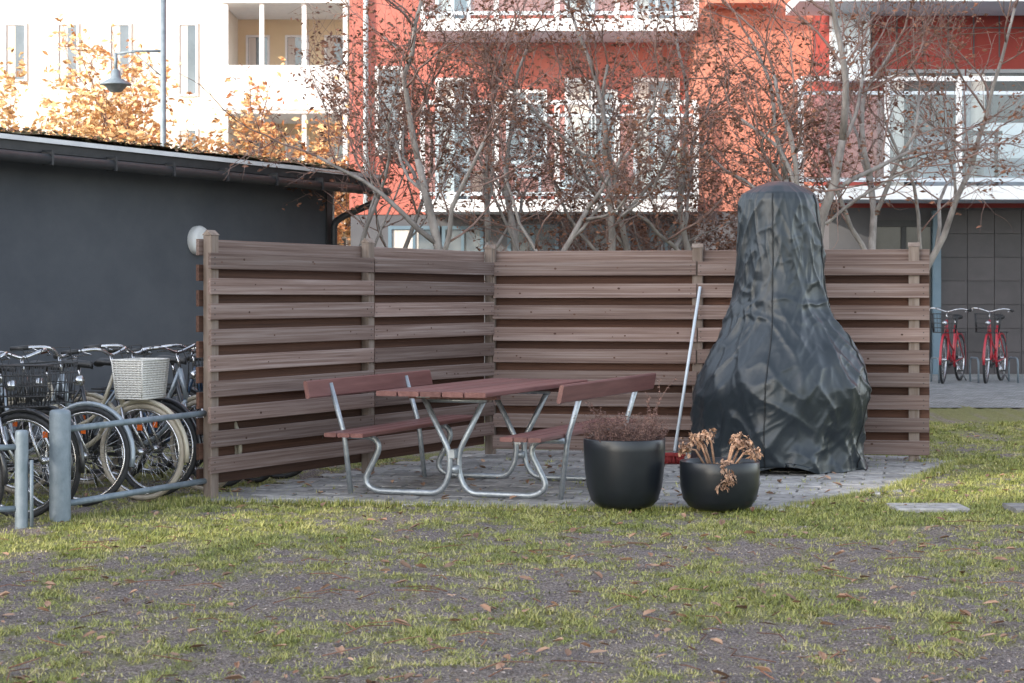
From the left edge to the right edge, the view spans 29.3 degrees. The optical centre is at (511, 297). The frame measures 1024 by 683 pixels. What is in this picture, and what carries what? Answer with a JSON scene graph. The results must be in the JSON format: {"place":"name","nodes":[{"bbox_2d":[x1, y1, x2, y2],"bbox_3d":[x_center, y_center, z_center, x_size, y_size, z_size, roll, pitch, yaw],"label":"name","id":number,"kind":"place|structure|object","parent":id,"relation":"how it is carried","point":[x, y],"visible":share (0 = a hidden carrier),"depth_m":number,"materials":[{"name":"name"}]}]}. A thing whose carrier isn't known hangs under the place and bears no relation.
{"place":"outdoors","nodes":[
{"label":"outdoors","id":0,"kind":"place"},
{"bbox_2d":[0,405,1023,682],"bbox_3d":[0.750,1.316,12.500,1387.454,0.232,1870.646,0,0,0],"label":"ground","id":1,"kind":"structure","parent":0,"point":[560,587],"depth_m":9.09,"materials":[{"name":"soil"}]},
{"bbox_2d":[0,443,7,504],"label":"bicycle","id":2,"kind":"object","parent":1,"relation":"on","point":[3,474],"visible":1,"depth_m":11.80,"materials":[{"name":"metal"}]},
{"bbox_2d":[0,351,73,518],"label":"bicycle","id":3,"kind":"object","parent":1,"relation":"on","point":[25,413],"visible":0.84,"depth_m":12.37,"materials":[{"name":"metal"}]},
{"bbox_2d":[0,348,84,510],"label":"bicycle","id":4,"kind":"object","parent":1,"relation":"on","point":[78,453],"visible":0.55,"depth_m":12.79,"materials":[{"name":"metal"}]},
{"bbox_2d":[0,345,135,505],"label":"bicycle","id":5,"kind":"object","parent":1,"relation":"on","point":[106,412],"visible":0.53,"depth_m":13.17,"materials":[{"name":"metal"}]},
{"bbox_2d":[0,47,166,146],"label":"autumn tree","id":6,"kind":"object","parent":1,"relation":"on","point":[8,111],"visible":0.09,"depth_m":43.49,"materials":[{"name":"orange plant"}]},
{"bbox_2d":[3,346,189,500],"bbox_3d":[-3.038,0.869,13.704,1.789,1.065,0.623,0,1,23],"label":"bicycle","id":7,"kind":"object","parent":1,"relation":"on","point":[140,384],"visible":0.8,"depth_m":13.47,"materials":[{"name":"metal"}]},
{"bbox_2d":[0,409,206,528],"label":"bike railing","id":8,"kind":"object","parent":1,"relation":"on","point":[61,429],"visible":0.91,"depth_m":12.14,"materials":[{"name":"grey metal"}]},
{"bbox_2d":[34,12,192,145],"bbox_3d":[-8.774,-2.213,39.670,4.890,6.858,4.756,0,0,-24],"label":"autumn tree","id":9,"kind":"object","parent":1,"relation":"on","point":[104,107],"visible":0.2,"depth_m":39.40,"materials":[{"name":"orange plant"}]},
{"bbox_2d":[27,344,202,495],"bbox_3d":[-2.958,0.865,14.061,1.781,1.070,0.612,0,-1,34],"label":"bicycle","id":10,"kind":"object","parent":1,"relation":"on","point":[174,406],"visible":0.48,"depth_m":13.84,"materials":[{"name":"metal"}]},
{"bbox_2d":[99,0,165,145],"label":"street lamp","id":11,"kind":"object","parent":1,"relation":"on","point":[115,82],"visible":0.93,"depth_m":32.96,"materials":[{"name":"grey metal"}]},
{"bbox_2d":[58,343,241,490],"bbox_3d":[-2.682,0.867,14.384,1.783,1.069,0.612,0,-1,24],"label":"bicycle","id":12,"kind":"object","parent":1,"relation":"on","point":[188,402],"visible":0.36,"depth_m":14.29,"materials":[{"name":"metal"}]},
{"bbox_2d":[30,17,283,156],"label":"autumn tree","id":13,"kind":"object","parent":1,"relation":"on","point":[155,124],"visible":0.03,"depth_m":42.47,"materials":[{"name":"orange plant"}]},
{"bbox_2d":[90,344,241,487],"bbox_3d":[-2.603,0.868,14.663,1.784,1.067,0.616,0,2,35],"label":"bicycle","id":14,"kind":"object","parent":1,"relation":"on","point":[149,431],"visible":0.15,"depth_m":14.70,"materials":[{"name":"metal"}]},
{"bbox_2d":[0,0,350,245],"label":"walls","id":15,"kind":"structure","parent":1,"relation":"on","point":[38,17],"depth_m":54.00,"materials":[{"name":"white paint"}]},
{"bbox_2d":[4,23,347,245],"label":"windows","id":16,"kind":"structure","parent":15,"relation":"attached to","point":[15,35],"depth_m":53.99,"materials":[{"name":"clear glass"}]},
{"bbox_2d":[222,0,348,224],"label":"balconies","id":17,"kind":"structure","parent":15,"relation":"attached to","point":[261,11],"depth_m":53.20,"materials":[{"name":"white paint"}]},
{"bbox_2d":[114,348,270,482],"bbox_3d":[-2.385,0.865,15.079,1.783,1.070,0.612,0,1,33],"label":"bicycle","id":18,"kind":"object","parent":1,"relation":"on","point":[173,360],"visible":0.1,"depth_m":15.15,"materials":[{"name":"metal"}]},
{"bbox_2d":[0,126,391,441],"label":"bike shed","id":19,"kind":"structure","parent":1,"relation":"on","point":[99,236],"depth_m":20.05,"materials":[{"name":"black"}]},
{"bbox_2d":[161,353,322,478],"bbox_3d":[-2.242,0.866,15.386,1.781,1.069,0.612,0,0,35],"label":"bicycle","id":20,"kind":"object","parent":1,"relation":"on","point":[276,476],"visible":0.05,"depth_m":15.61,"materials":[{"name":"metal"}]},
{"bbox_2d":[178,56,350,244],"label":"autumn tree","id":21,"kind":"object","parent":1,"relation":"on","point":[260,137],"visible":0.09,"depth_m":41.23,"materials":[{"name":"orange plant"}]},
{"bbox_2d":[219,68,350,245],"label":"autumn tree","id":22,"kind":"object","parent":1,"relation":"on","point":[347,223],"visible":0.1,"depth_m":43.77,"materials":[{"name":"orange plant"}]},
{"bbox_2d":[196,230,493,498],"bbox_3d":[-1.148,0.491,15.482,0.126,1.918,4.388,0,0,27],"label":"wooden fence","id":23,"kind":"object","parent":1,"relation":"on","point":[278,324],"visible":0.91,"depth_m":14.86,"materials":[{"name":"brown wood"}]},
{"bbox_2d":[269,0,552,247],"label":"bare tree","id":24,"kind":"object","parent":1,"relation":"on","point":[386,172],"visible":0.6,"depth_m":22.53,"materials":[{"name":"brown plant"}]},
{"bbox_2d":[174,0,771,419],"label":"bare tree","id":25,"kind":"object","parent":1,"relation":"on","point":[434,238],"visible":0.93,"depth_m":21.31,"materials":[{"name":"brown plant"}]},
{"bbox_2d":[0,433,1023,682],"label":"fallen leaves","id":26,"kind":"object","parent":1,"relation":"on","point":[568,651],"visible":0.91,"depth_m":8.81,"materials":[{"name":"brown plant"}]},
{"bbox_2d":[351,0,818,250],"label":"bare tree","id":27,"kind":"object","parent":1,"relation":"on","point":[513,236],"visible":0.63,"depth_m":22.52,"materials":[{"name":"brown plant"}]},
{"bbox_2d":[457,118,737,281],"bbox_3d":[1.388,-0.568,24.599,4.190,3.765,2.990,0,0,0],"label":"bare shrub","id":28,"kind":"object","parent":1,"relation":"on","point":[575,246],"visible":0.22,"depth_m":24.38,"materials":[{"name":"brown plant"}]},
{"bbox_2d":[349,0,1023,328],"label":"walls","id":29,"kind":"structure","parent":1,"relation":"on","point":[842,235],"depth_m":32.28,"materials":[{"name":"brick"}]},
{"bbox_2d":[420,0,698,41],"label":"balcony","id":30,"kind":"structure","parent":29,"relation":"attached to","point":[607,37],"depth_m":31.96,"materials":[{"name":"metal"}]},
{"bbox_2d":[420,100,698,214],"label":"balcony","id":31,"kind":"structure","parent":29,"relation":"attached to","point":[493,210],"depth_m":31.96,"materials":[{"name":"white metal"}]},
{"bbox_2d":[375,0,1023,251],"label":"windows","id":32,"kind":"structure","parent":29,"relation":"attached to","point":[397,236],"depth_m":33.55,"materials":[{"name":"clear glass"}]},
{"bbox_2d":[443,123,1023,198],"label":"windows","id":33,"kind":"structure","parent":29,"relation":"attached to","point":[1016,129],"depth_m":30.25,"materials":[{"name":"grey glass"}]},
{"bbox_2d":[784,76,1023,202],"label":"balcony","id":34,"kind":"structure","parent":29,"relation":"attached to","point":[1003,195],"depth_m":28.96,"materials":[{"name":"white paint"}]},
{"bbox_2d":[786,0,1023,15],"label":"balcony","id":35,"kind":"structure","parent":29,"relation":"attached to","point":[990,7],"depth_m":29.73,"materials":[{"name":"metal"}]},
{"bbox_2d":[876,211,940,373],"bbox_3d":[6.146,-0.025,30.523,1.046,2.650,0.145,0,0,0],"label":"entrance","id":36,"kind":"object","parent":29,"relation":"attached to","point":[896,234],"visible":0.37,"depth_m":30.51,"materials":[{"name":"blue paint"}]},
{"bbox_2d":[941,210,1023,373],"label":"wall tiles","id":37,"kind":"object","parent":29,"relation":"attached to","point":[982,280],"depth_m":30.56,"materials":[{"name":"grey tile"}]},
{"bbox_2d":[470,0,934,250],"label":"bare tree","id":38,"kind":"object","parent":1,"relation":"on","point":[623,241],"visible":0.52,"depth_m":23.03,"materials":[{"name":"brown plant"}]},
{"bbox_2d":[484,242,929,460],"bbox_3d":[1.654,0.491,17.026,3.863,1.918,0.126,0,0,11],"label":"wooden fence","id":39,"kind":"object","parent":1,"relation":"on","point":[592,315],"visible":0.71,"depth_m":17.08,"materials":[{"name":"brown wood"}]},
{"bbox_2d":[576,139,839,250],"bbox_3d":[2.373,-0.373,24.498,3.341,3.377,3.148,0,0,0],"label":"bare shrub","id":40,"kind":"object","parent":1,"relation":"on","point":[649,239],"visible":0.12,"depth_m":24.39,"materials":[{"name":"brown plant"}]},
{"bbox_2d":[678,428,763,510],"bbox_3d":[1.362,1.120,12.850,0.523,0.532,0.523,0,0,42],"label":"potted dry plant","id":41,"kind":"object","parent":1,"relation":"on","point":[714,483],"visible":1,"depth_m":12.67,"materials":[{"name":"ceramic"}]},
{"bbox_2d":[616,0,1023,249],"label":"bare tree","id":42,"kind":"object","parent":1,"relation":"on","point":[834,186],"visible":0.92,"depth_m":21.75,"materials":[{"name":"brown plant"}]},
{"bbox_2d":[753,0,1023,269],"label":"bare tree","id":43,"kind":"object","parent":1,"relation":"on","point":[940,241],"visible":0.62,"depth_m":23.47,"materials":[{"name":"brown plant"}]},
{"bbox_2d":[886,503,969,512],"bbox_3d":[2.740,1.402,12.930,0.480,0.056,0.360,0,0,0],"label":"stepping stone","id":44,"kind":"object","parent":1,"relation":"on","point":[942,507],"visible":0.54,"depth_m":12.81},
{"bbox_2d":[1002,503,1023,513],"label":"stepping stone","id":45,"kind":"object","parent":1,"relation":"on","point":[1016,508],"visible":0.56,"depth_m":12.92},
{"bbox_2d":[180,449,957,511],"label":"paving","id":46,"kind":"structure","parent":0,"point":[408,475],"depth_m":14.61,"materials":[{"name":"grey stone"}]},
{"bbox_2d":[303,370,655,499],"bbox_3d":[-0.170,0.984,14.300,1.904,0.812,2.240,0,0,20],"label":"picnic table","id":47,"kind":"object","parent":46,"relation":"on","point":[412,386],"visible":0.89,"depth_m":13.85,"materials":[{"name":"red wood"}]},
{"bbox_2d":[575,377,676,509],"bbox_3d":[0.755,0.958,12.938,0.698,0.856,0.666,0,0,0],"label":"potted heather","id":48,"kind":"object","parent":46,"relation":"on","point":[624,468],"visible":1,"depth_m":12.75,"materials":[{"name":"ceramic"}]},
{"bbox_2d":[664,286,701,463],"bbox_3d":[1.445,0.645,16.639,0.193,1.483,0.726,0,0,17],"label":"broom","id":49,"kind":"object","parent":46,"relation":"on","point":[673,457],"visible":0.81,"depth_m":16.51,"materials":[{"name":"metal"}]},
{"bbox_2d":[690,181,871,473],"bbox_3d":[2.169,0.218,15.938,1.361,2.331,1.372,0,0,-28],"label":"covered barbecue","id":50,"kind":"object","parent":46,"relation":"on","point":[782,381],"visible":0.98,"depth_m":15.56,"materials":[{"name":"black fabric"}]},
{"bbox_2d":[929,374,1023,407],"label":"path","id":51,"kind":"structure","parent":0,"point":[951,391],"depth_m":25.16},
{"bbox_2d":[929,307,970,383],"bbox_3d":[6.192,0.668,27.686,0.620,1.066,1.787,0,0,25],"label":"bicycle","id":52,"kind":"object","parent":51,"relation":"on","point":[954,356],"visible":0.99,"depth_m":27.44,"materials":[{"name":"metal"}]},
{"bbox_2d":[930,357,1018,382],"bbox_3d":[6.775,1.018,27.550,2.778,0.364,0.528,0,0,0],"label":"bike rack","id":53,"kind":"object","parent":51,"relation":"on","point":[1009,358],"visible":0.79,"depth_m":27.56,"materials":[{"name":"metal"}]},
{"bbox_2d":[969,307,1013,383],"bbox_3d":[6.791,0.668,27.686,0.620,1.066,1.787,0,0,25],"label":"bicycle","id":54,"kind":"object","parent":51,"relation":"on","point":[989,344],"visible":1,"depth_m":27.43,"materials":[{"name":"metal"}]}
]}

